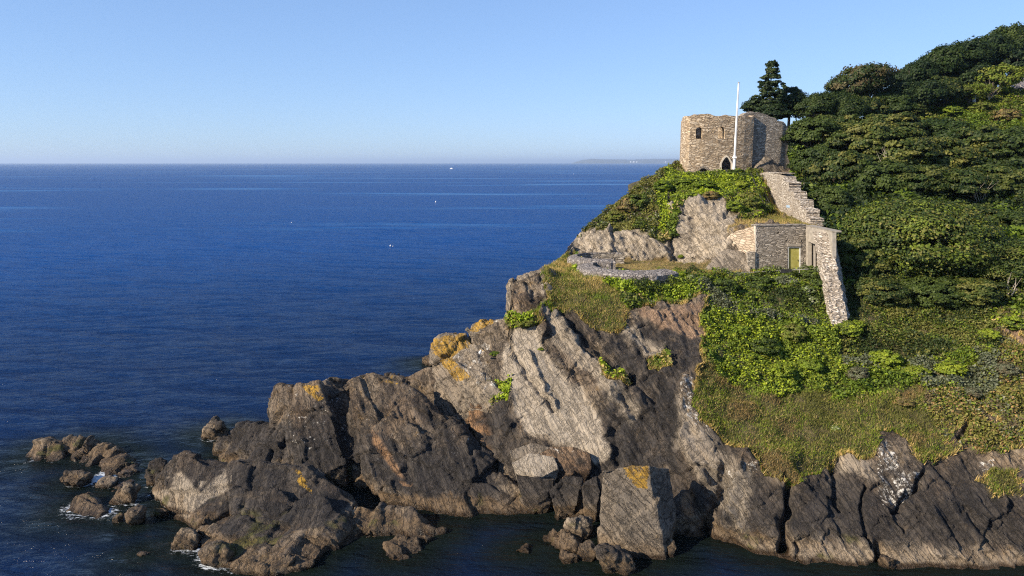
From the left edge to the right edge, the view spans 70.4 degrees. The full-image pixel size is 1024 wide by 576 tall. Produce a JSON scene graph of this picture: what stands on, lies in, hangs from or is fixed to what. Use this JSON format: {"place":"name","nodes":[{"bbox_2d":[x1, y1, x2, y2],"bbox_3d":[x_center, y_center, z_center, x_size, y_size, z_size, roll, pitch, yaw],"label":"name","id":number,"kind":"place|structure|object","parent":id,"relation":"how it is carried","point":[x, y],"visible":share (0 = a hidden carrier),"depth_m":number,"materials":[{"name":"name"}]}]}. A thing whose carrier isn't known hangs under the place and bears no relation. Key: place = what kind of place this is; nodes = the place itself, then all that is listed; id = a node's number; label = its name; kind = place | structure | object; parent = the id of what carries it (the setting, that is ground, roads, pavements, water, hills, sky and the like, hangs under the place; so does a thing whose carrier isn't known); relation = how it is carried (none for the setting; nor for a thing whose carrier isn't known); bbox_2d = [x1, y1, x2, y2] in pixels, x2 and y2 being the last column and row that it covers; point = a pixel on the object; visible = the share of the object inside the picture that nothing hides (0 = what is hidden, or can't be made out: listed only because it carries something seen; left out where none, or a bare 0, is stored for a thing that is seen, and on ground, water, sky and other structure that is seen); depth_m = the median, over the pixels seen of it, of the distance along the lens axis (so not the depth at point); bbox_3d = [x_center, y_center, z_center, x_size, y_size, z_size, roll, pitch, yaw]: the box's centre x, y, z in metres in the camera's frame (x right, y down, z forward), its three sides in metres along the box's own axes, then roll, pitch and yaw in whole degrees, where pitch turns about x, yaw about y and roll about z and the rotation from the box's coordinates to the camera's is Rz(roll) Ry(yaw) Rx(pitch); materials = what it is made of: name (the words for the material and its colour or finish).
{"place":"outdoors","nodes":[
{"label":"outdoors","id":0,"kind":"place"},
{"bbox_2d":[0,163,1023,575],"bbox_3d":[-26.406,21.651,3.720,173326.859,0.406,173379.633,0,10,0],"label":"sea","id":1,"kind":"structure","parent":0,"point":[152,311],"depth_m":110.22,"materials":[{"name":"liquid"}]},
{"bbox_2d":[26,436,67,461],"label":"islet rock","id":2,"kind":"object","parent":1,"relation":"in","point":[50,448],"visible":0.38,"depth_m":54.95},
{"bbox_2d":[59,470,93,486],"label":"islet rock","id":3,"kind":"object","parent":1,"relation":"in","point":[78,478],"visible":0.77,"depth_m":50.04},
{"bbox_2d":[66,492,108,518],"bbox_3d":[-26.969,14.808,47.076,3.699,2.513,3.704,0,10,0],"label":"islet rock","id":4,"kind":"object","parent":1,"relation":"in","point":[88,504],"visible":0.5,"depth_m":46.38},
{"bbox_2d":[62,434,142,491],"bbox_3d":[-29.864,13.315,54.028,12.652,3.620,4.606,8,13,40],"label":"islet rock","id":5,"kind":"object","parent":1,"relation":"in","point":[112,459],"visible":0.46,"depth_m":54.16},
{"bbox_2d":[109,482,140,504],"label":"islet rock","id":6,"kind":"object","parent":1,"relation":"in","point":[127,492],"visible":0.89,"depth_m":47.35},
{"bbox_2d":[124,504,146,525],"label":"islet rock","id":7,"kind":"object","parent":1,"relation":"in","point":[135,515],"visible":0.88,"depth_m":44.41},
{"bbox_2d":[144,457,167,485],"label":"islet rock","id":8,"kind":"object","parent":1,"relation":"in","point":[156,466],"visible":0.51,"depth_m":49.96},
{"bbox_2d":[171,527,201,550],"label":"islet rock","id":9,"kind":"object","parent":1,"relation":"in","point":[187,538],"visible":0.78,"depth_m":41.63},
{"bbox_2d":[201,415,229,439],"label":"islet rock","id":10,"kind":"object","parent":1,"relation":"in","point":[215,428],"visible":0.73,"depth_m":58.22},
{"bbox_2d":[198,540,235,567],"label":"islet rock","id":11,"kind":"object","parent":1,"relation":"in","point":[215,554],"visible":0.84,"depth_m":39.98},
{"bbox_2d":[150,450,357,575],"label":"rock ridge","id":12,"kind":"object","parent":1,"relation":"in","point":[262,517],"visible":0.88,"depth_m":44.35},
{"bbox_2d":[212,420,298,464],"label":"rock ridge","id":13,"kind":"object","parent":1,"relation":"in","point":[257,441],"visible":0.34,"depth_m":52.78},
{"bbox_2d":[267,377,364,487],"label":"rock ridge","id":14,"kind":"object","parent":1,"relation":"in","point":[308,421],"visible":0.48,"depth_m":51.50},
{"bbox_2d":[343,501,447,544],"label":"rock ridge","id":15,"kind":"object","parent":1,"relation":"in","point":[382,518],"visible":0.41,"depth_m":43.81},
{"bbox_2d":[382,533,422,560],"bbox_3d":[-6.236,15.200,41.754,2.413,1.433,2.217,0,10,0],"label":"boulder","id":16,"kind":"object","parent":1,"relation":"in","point":[398,547],"visible":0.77,"depth_m":41.54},
{"bbox_2d":[346,372,527,516],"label":"rock ridge","id":17,"kind":"object","parent":1,"relation":"in","point":[416,449],"visible":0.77,"depth_m":48.47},
{"bbox_2d":[516,474,553,513],"bbox_3d":[1.558,13.165,46.352,2.601,2.538,1.278,1,10,8],"label":"boulder","id":18,"kind":"object","parent":1,"relation":"in","point":[536,498],"visible":0.95,"depth_m":45.98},
{"bbox_2d":[542,528,582,553],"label":"boulder","id":19,"kind":"object","parent":1,"relation":"in","point":[567,540],"visible":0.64,"depth_m":42.02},
{"bbox_2d":[550,476,583,517],"bbox_3d":[3.504,13.444,46.067,2.258,3.063,1.630,0,10,0],"label":"boulder","id":20,"kind":"object","parent":1,"relation":"in","point":[566,494],"visible":0.75,"depth_m":45.56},
{"bbox_2d":[563,515,592,539],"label":"boulder","id":21,"kind":"object","parent":1,"relation":"in","point":[580,526],"visible":0.69,"depth_m":42.73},
{"bbox_2d":[576,539,595,561],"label":"boulder","id":22,"kind":"object","parent":1,"relation":"in","point":[586,552],"visible":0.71,"depth_m":40.69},
{"bbox_2d":[580,476,601,522],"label":"boulder","id":23,"kind":"object","parent":1,"relation":"in","point":[591,491],"visible":0.79,"depth_m":45.00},
{"bbox_2d":[594,542,635,575],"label":"boulder","id":24,"kind":"object","parent":1,"relation":"in","point":[614,559],"visible":0.96,"depth_m":39.28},
{"bbox_2d":[597,465,676,559],"bbox_3d":[7.822,13.400,42.154,5.731,6.926,3.704,-4,10,-20],"label":"boulder","id":25,"kind":"object","parent":1,"relation":"in","point":[637,515],"visible":0.73,"depth_m":41.23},
{"bbox_2d":[0,0,1023,162],"label":"sky","id":26,"kind":"structure","parent":0,"point":[82,81],"materials":[{"name":"blue"}]},
{"bbox_2d":[574,159,679,162],"bbox_3d":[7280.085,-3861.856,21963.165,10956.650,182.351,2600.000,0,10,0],"label":"headland","id":27,"kind":"structure","parent":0,"point":[625,161],"depth_m":21295.53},
{"bbox_2d":[610,251,708,270],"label":"terrace grass","id":28,"kind":"structure","parent":0,"point":[636,265],"depth_m":66.63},
{"bbox_2d":[384,93,1023,569],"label":"cliff","id":29,"kind":"structure","parent":0,"point":[892,497],"depth_m":47.39,"materials":[{"name":"stone"}]},
{"bbox_2d":[429,332,504,429],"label":"crag","id":30,"kind":"structure","parent":29,"relation":"on","point":[461,373],"depth_m":53.17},
{"bbox_2d":[465,319,502,350],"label":"crag","id":31,"kind":"structure","parent":29,"relation":"on","point":[476,328],"depth_m":55.30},
{"bbox_2d":[509,443,548,461],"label":"boulder","id":32,"kind":"object","parent":29,"relation":"on","point":[516,454],"visible":0.42,"depth_m":48.09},
{"bbox_2d":[506,266,556,313],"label":"crag","id":33,"kind":"structure","parent":29,"relation":"on","point":[510,285],"depth_m":56.60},
{"bbox_2d":[512,453,558,484],"bbox_3d":[1.644,12.171,47.235,2.860,2.627,2.033,4,11,24],"label":"boulder","id":34,"kind":"object","parent":29,"relation":"on","point":[539,465],"visible":0.69,"depth_m":46.70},
{"bbox_2d":[540,446,591,482],"bbox_3d":[3.534,11.848,47.624,3.382,2.739,2.000,0,10,0],"label":"boulder","id":35,"kind":"object","parent":29,"relation":"on","point":[573,461],"visible":0.62,"depth_m":47.19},
{"bbox_2d":[532,250,629,331],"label":"long grass","id":36,"kind":"structure","parent":29,"relation":"on","point":[565,269],"depth_m":55.81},
{"bbox_2d":[567,252,624,268],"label":"gun emplacement","id":37,"kind":"object","parent":29,"relation":"on","point":[602,259],"visible":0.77,"depth_m":65.10,"materials":[{"name":"stone"}]},
{"bbox_2d":[576,262,678,283],"bbox_3d":[8.517,-1.179,60.143,5.652,1.274,9.071,-6,12,-33],"label":"gun emplacement","id":38,"kind":"object","parent":29,"relation":"on","point":[591,268],"visible":0.59,"depth_m":57.47,"materials":[{"name":"stone"}]},
{"bbox_2d":[573,160,684,254],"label":"scrub","id":39,"kind":"object","parent":29,"relation":"on","point":[643,186],"visible":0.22,"depth_m":74.44,"materials":[{"name":"green plant"}]},
{"bbox_2d":[605,266,699,300],"bbox_3d":[10.428,-0.542,58.765,8.507,2.161,8.698,0,10,0],"label":"ivy","id":40,"kind":"object","parent":29,"relation":"on","point":[680,281],"visible":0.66,"depth_m":56.06,"materials":[{"name":"green plant"}]},
{"bbox_2d":[655,163,762,232],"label":"ivy","id":41,"kind":"object","parent":29,"relation":"on","point":[671,174],"visible":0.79,"depth_m":77.93,"materials":[{"name":"green plant"}]},
{"bbox_2d":[680,114,754,171],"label":"castle tower","id":42,"kind":"structure","parent":29,"relation":"on","point":[706,142],"depth_m":86.59,"materials":[{"name":"stone"}]},
{"bbox_2d":[619,262,830,325],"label":"brambles","id":43,"kind":"object","parent":29,"relation":"on","point":[796,279],"visible":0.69,"depth_m":56.83,"materials":[{"name":"green plant"}]},
{"bbox_2d":[705,249,750,271],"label":"rock outcrop","id":44,"kind":"object","parent":29,"relation":"on","point":[732,260],"visible":0.47,"depth_m":62.77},
{"bbox_2d":[722,167,776,219],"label":"scrub","id":45,"kind":"object","parent":29,"relation":"on","point":[747,212],"visible":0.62,"depth_m":73.52,"materials":[{"name":"green plant"}]},
{"bbox_2d":[487,198,1023,404],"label":"leafy tufts","id":46,"kind":"object","parent":29,"relation":"on","point":[511,318],"visible":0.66,"depth_m":53.29,"materials":[{"name":"green plant"}]},
{"bbox_2d":[739,111,788,168],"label":"ruined wall","id":47,"kind":"structure","parent":29,"relation":"on","point":[768,132],"depth_m":88.28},
{"bbox_2d":[748,337,780,354],"bbox_3d":[18.288,4.199,52.501,2.415,1.249,2.457,0,10,1],"label":"shrub","id":48,"kind":"object","parent":29,"relation":"on","point":[760,349],"visible":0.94,"depth_m":51.93,"materials":[{"name":"green plant"}]},
{"bbox_2d":[727,224,806,269],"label":"stone building","id":49,"kind":"structure","parent":29,"relation":"on","point":[763,245],"depth_m":62.63,"materials":[{"name":"stone"}]},
{"bbox_2d":[752,156,784,172],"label":"rubble mound","id":50,"kind":"object","parent":29,"relation":"on","point":[767,164],"visible":0.42,"depth_m":88.10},
{"bbox_2d":[747,59,791,115],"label":"conifer tree","id":51,"kind":"object","parent":29,"relation":"on","point":[766,85],"visible":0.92,"depth_m":99.94,"materials":[{"name":"green plant"}]},
{"bbox_2d":[698,304,842,396],"bbox_3d":[18.931,4.307,51.918,11.394,5.232,7.615,0,10,0],"label":"ivy","id":52,"kind":"object","parent":29,"relation":"on","point":[821,380],"visible":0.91,"depth_m":52.15,"materials":[{"name":"green plant"}]},
{"bbox_2d":[727,172,816,230],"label":"ledge grass","id":53,"kind":"structure","parent":29,"relation":"on","point":[774,217],"depth_m":68.53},
{"bbox_2d":[753,103,792,119],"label":"tree","id":54,"kind":"object","parent":29,"relation":"on","point":[772,111],"visible":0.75,"depth_m":98.68,"materials":[{"name":"green plant"}]},
{"bbox_2d":[532,267,1023,497],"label":"hanging grass","id":55,"kind":"structure","parent":29,"relation":"on","point":[695,381],"depth_m":46.03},
{"bbox_2d":[773,86,808,126],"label":"tree","id":56,"kind":"object","parent":29,"relation":"on","point":[795,95],"visible":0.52,"depth_m":102.21,"materials":[{"name":"green plant"}]},
{"bbox_2d":[760,172,823,225],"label":"stepped wall","id":57,"kind":"structure","parent":29,"relation":"on","point":[789,196],"depth_m":72.31,"materials":[{"name":"stone"}]},
{"bbox_2d":[777,323,809,341],"bbox_3d":[20.875,3.316,53.925,2.187,1.268,2.573,-3,10,-18],"label":"shrub","id":58,"kind":"object","parent":29,"relation":"on","point":[800,333],"visible":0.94,"depth_m":53.42,"materials":[{"name":"green plant"}]},
{"bbox_2d":[780,114,843,152],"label":"tree","id":59,"kind":"object","parent":29,"relation":"on","point":[796,131],"visible":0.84,"depth_m":86.07,"materials":[{"name":"green plant"}]},
{"bbox_2d":[789,89,837,118],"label":"tree","id":60,"kind":"object","parent":29,"relation":"on","point":[817,103],"visible":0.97,"depth_m":99.84,"materials":[{"name":"green plant"}]},
{"bbox_2d":[786,144,849,172],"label":"tree","id":61,"kind":"object","parent":29,"relation":"on","point":[801,159],"visible":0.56,"depth_m":81.28,"materials":[{"name":"green plant"}]},
{"bbox_2d":[806,225,841,271],"bbox_3d":[25.627,-2.818,60.569,0.870,4.536,7.948,0,10,1],"label":"concrete porch","id":62,"kind":"object","parent":29,"relation":"on","point":[811,256],"visible":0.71,"depth_m":61.39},
{"bbox_2d":[795,114,865,149],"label":"tree","id":63,"kind":"object","parent":29,"relation":"on","point":[845,118],"visible":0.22,"depth_m":88.04,"materials":[{"name":"green plant"}]},
{"bbox_2d":[813,231,849,324],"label":"buttress","id":64,"kind":"structure","parent":29,"relation":"on","point":[833,286],"depth_m":56.56,"materials":[{"name":"stone"}]},
{"bbox_2d":[807,184,855,212],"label":"tree","id":65,"kind":"object","parent":29,"relation":"on","point":[844,198],"visible":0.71,"depth_m":70.95,"materials":[{"name":"green plant"}]},
{"bbox_2d":[799,149,873,185],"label":"tree","id":66,"kind":"object","parent":29,"relation":"on","point":[834,161],"visible":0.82,"depth_m":77.63,"materials":[{"name":"green plant"}]},
{"bbox_2d":[819,94,869,118],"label":"tree","id":67,"kind":"object","parent":29,"relation":"on","point":[850,105],"visible":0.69,"depth_m":100.47,"materials":[{"name":"green plant"}]},
{"bbox_2d":[835,320,863,336],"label":"shrub","id":68,"kind":"object","parent":29,"relation":"on","point":[852,327],"visible":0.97,"depth_m":53.84,"materials":[{"name":"green plant"}]},
{"bbox_2d":[818,120,896,161],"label":"tree","id":69,"kind":"object","parent":29,"relation":"on","point":[872,130],"visible":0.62,"depth_m":83.51,"materials":[{"name":"green plant"}]},
{"bbox_2d":[692,355,1023,495],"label":"dry grass","id":70,"kind":"structure","parent":29,"relation":"on","point":[845,422],"depth_m":46.41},
{"bbox_2d":[823,61,892,96],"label":"tree","id":71,"kind":"object","parent":29,"relation":"on","point":[865,83],"visible":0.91,"depth_m":106.09,"materials":[{"name":"green plant"}]},
{"bbox_2d":[836,235,900,273],"bbox_3d":[29.699,-1.635,61.518,5.597,5.562,5.665,1,10,7],"label":"tree","id":72,"kind":"object","parent":29,"relation":"on","point":[884,264],"visible":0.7,"depth_m":59.68,"materials":[{"name":"green plant"}]},
{"bbox_2d":[829,158,918,190],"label":"tree","id":73,"kind":"object","parent":29,"relation":"on","point":[881,171],"visible":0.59,"depth_m":75.62,"materials":[{"name":"green plant"}]},
{"bbox_2d":[856,95,893,121],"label":"tree","id":74,"kind":"object","parent":29,"relation":"on","point":[876,106],"visible":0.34,"depth_m":103.96,"materials":[{"name":"green plant"}]},
{"bbox_2d":[857,62,900,117],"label":"tree","id":75,"kind":"object","parent":29,"relation":"on","point":[890,79],"visible":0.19,"depth_m":109.19,"materials":[{"name":"green plant"}]},
{"bbox_2d":[845,276,914,307],"bbox_3d":[29.390,1.155,58.136,4.752,4.036,5.182,-2,10,-13],"label":"tree","id":76,"kind":"object","parent":29,"relation":"on","point":[867,288],"visible":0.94,"depth_m":56.65,"materials":[{"name":"green plant"}]},
{"bbox_2d":[868,349,903,365],"bbox_3d":[26.926,5.014,52.131,2.514,1.166,2.466,-1,10,-8],"label":"shrub","id":77,"kind":"object","parent":29,"relation":"on","point":[896,358],"visible":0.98,"depth_m":51.71,"materials":[{"name":"green plant"}]},
{"bbox_2d":[864,91,917,116],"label":"tree","id":78,"kind":"object","parent":29,"relation":"on","point":[896,102],"visible":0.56,"depth_m":106.41,"materials":[{"name":"green plant"}]},
{"bbox_2d":[862,111,930,137],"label":"tree","id":79,"kind":"object","parent":29,"relation":"on","point":[902,119],"visible":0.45,"depth_m":92.43,"materials":[{"name":"green plant"}]},
{"bbox_2d":[872,78,923,101],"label":"tree","id":80,"kind":"object","parent":29,"relation":"on","point":[902,88],"visible":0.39,"depth_m":110.22,"materials":[{"name":"green plant"}]},
{"bbox_2d":[855,126,944,164],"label":"tree","id":81,"kind":"object","parent":29,"relation":"on","point":[919,141],"visible":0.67,"depth_m":81.65,"materials":[{"name":"green plant"}]},
{"bbox_2d":[787,128,1023,287],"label":"wood undergrowth","id":82,"kind":"object","parent":29,"relation":"on","point":[1016,161],"visible":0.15,"depth_m":73.79,"materials":[{"name":"green plant"}]},
{"bbox_2d":[829,338,1001,403],"bbox_3d":[28.561,5.637,50.902,14.444,3.537,5.693,0,10,0],"label":"ivy","id":83,"kind":"object","parent":29,"relation":"on","point":[880,371],"visible":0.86,"depth_m":50.20,"materials":[{"name":"green plant"}]},
{"bbox_2d":[889,58,942,86],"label":"tree","id":84,"kind":"object","parent":29,"relation":"on","point":[916,72],"visible":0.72,"depth_m":114.05,"materials":[{"name":"green plant"}]},
{"bbox_2d":[837,269,999,360],"bbox_3d":[31.759,1.832,56.776,15.900,5.726,11.244,0,10,0],"label":"gorse","id":85,"kind":"object","parent":29,"relation":"on","point":[972,328],"visible":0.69,"depth_m":54.80,"materials":[{"name":"green plant"}]},
{"bbox_2d":[882,164,958,197],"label":"tree","id":86,"kind":"object","parent":29,"relation":"on","point":[938,172],"visible":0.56,"depth_m":74.90,"materials":[{"name":"green plant"}]},
{"bbox_2d":[831,195,1013,278],"bbox_3d":[35.265,-1.438,64.146,15.508,13.476,14.904,-2,10,-9],"label":"domed bush","id":87,"kind":"object","parent":29,"relation":"on","point":[902,213],"visible":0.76,"depth_m":59.36,"materials":[{"name":"green plant"}]},
{"bbox_2d":[909,77,952,109],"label":"tree","id":88,"kind":"object","parent":29,"relation":"on","point":[926,94],"visible":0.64,"depth_m":109.46,"materials":[{"name":"green plant"}]},
{"bbox_2d":[845,87,1023,318],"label":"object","id":89,"kind":"object","parent":29,"relation":"on","point":[977,117],"visible":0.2,"depth_m":108.03,"materials":[{"name":"green plant"}]},
{"bbox_2d":[896,275,973,307],"bbox_3d":[33.687,1.248,58.446,5.695,4.593,5.863,-5,11,-26],"label":"tree","id":90,"kind":"object","parent":29,"relation":"on","point":[933,287],"visible":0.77,"depth_m":56.89,"materials":[{"name":"green plant"}]},
{"bbox_2d":[905,40,973,77],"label":"tree","id":91,"kind":"object","parent":29,"relation":"on","point":[948,57],"visible":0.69,"depth_m":115.53,"materials":[{"name":"green plant"}]},
{"bbox_2d":[897,136,981,168],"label":"tree","id":92,"kind":"object","parent":29,"relation":"on","point":[964,155],"visible":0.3,"depth_m":82.78,"materials":[{"name":"green plant"}]},
{"bbox_2d":[921,117,974,138],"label":"tree","id":93,"kind":"object","parent":29,"relation":"on","point":[946,127],"visible":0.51,"depth_m":93.43,"materials":[{"name":"green plant"}]},
{"bbox_2d":[924,75,973,106],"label":"tree","id":94,"kind":"object","parent":29,"relation":"on","point":[956,85],"visible":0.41,"depth_m":111.81,"materials":[{"name":"green plant"}]},
{"bbox_2d":[933,361,967,374],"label":"shrub","id":95,"kind":"object","parent":29,"relation":"on","point":[944,367],"visible":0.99,"depth_m":49.93,"materials":[{"name":"green plant"}]},
{"bbox_2d":[921,167,993,203],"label":"tree","id":96,"kind":"object","parent":29,"relation":"on","point":[975,177],"visible":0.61,"depth_m":74.62,"materials":[{"name":"green plant"}]},
{"bbox_2d":[943,36,998,72],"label":"tree","id":97,"kind":"object","parent":29,"relation":"on","point":[982,50],"visible":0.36,"depth_m":118.14,"materials":[{"name":"green plant"}]},
{"bbox_2d":[922,312,1023,452],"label":"scrub","id":98,"kind":"object","parent":29,"relation":"on","point":[999,398],"visible":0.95,"depth_m":46.87,"materials":[{"name":"green plant"}]},
{"bbox_2d":[958,82,995,106],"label":"tree","id":99,"kind":"object","parent":29,"relation":"on","point":[980,93],"visible":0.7,"depth_m":112.12,"materials":[{"name":"green plant"}]},
{"bbox_2d":[952,60,1002,100],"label":"tree","id":100,"kind":"object","parent":29,"relation":"on","point":[967,76],"visible":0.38,"depth_m":115.36,"materials":[{"name":"green plant"}]},
{"bbox_2d":[943,276,1013,309],"bbox_3d":[36.829,1.133,58.144,5.293,4.042,5.230,-9,13,-42],"label":"tree","id":101,"kind":"object","parent":29,"relation":"on","point":[982,287],"visible":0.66,"depth_m":56.33,"materials":[{"name":"green plant"}]},
{"bbox_2d":[954,202,1010,229],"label":"tree","id":102,"kind":"object","parent":29,"relation":"on","point":[980,207],"visible":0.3,"depth_m":68.75,"materials":[{"name":"green plant"}]},
{"bbox_2d":[947,235,1023,287],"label":"domed bush","id":103,"kind":"object","parent":29,"relation":"on","point":[1016,244],"visible":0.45,"depth_m":58.51,"materials":[{"name":"green plant"}]},
{"bbox_2d":[952,125,1023,159],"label":"tree","id":104,"kind":"object","parent":29,"relation":"on","point":[984,141],"visible":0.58,"depth_m":89.21,"materials":[{"name":"green plant"}]},
{"bbox_2d":[953,163,1023,197],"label":"tree","id":105,"kind":"object","parent":29,"relation":"on","point":[1004,184],"visible":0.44,"depth_m":75.51,"materials":[{"name":"green plant"}]},
{"bbox_2d":[968,62,1023,95],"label":"tree","id":106,"kind":"object","parent":29,"relation":"on","point":[1010,80],"visible":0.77,"depth_m":113.22,"materials":[{"name":"green plant"}]},
{"bbox_2d":[977,29,1018,64],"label":"tree","id":107,"kind":"object","parent":29,"relation":"on","point":[1002,43],"visible":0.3,"depth_m":121.28,"materials":[{"name":"green plant"}]},
{"bbox_2d":[989,21,1023,85],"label":"tree","id":108,"kind":"object","parent":29,"relation":"on","point":[1016,30],"visible":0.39,"depth_m":124.51,"materials":[{"name":"green plant"}]},
{"bbox_2d":[990,125,1023,159],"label":"tree","id":109,"kind":"object","parent":29,"relation":"on","point":[1014,136],"visible":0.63,"depth_m":88.09,"materials":[{"name":"green plant"}]},
{"bbox_2d":[992,48,1023,85],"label":"tree","id":110,"kind":"object","parent":29,"relation":"on","point":[1015,58],"visible":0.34,"depth_m":121.10,"materials":[{"name":"green plant"}]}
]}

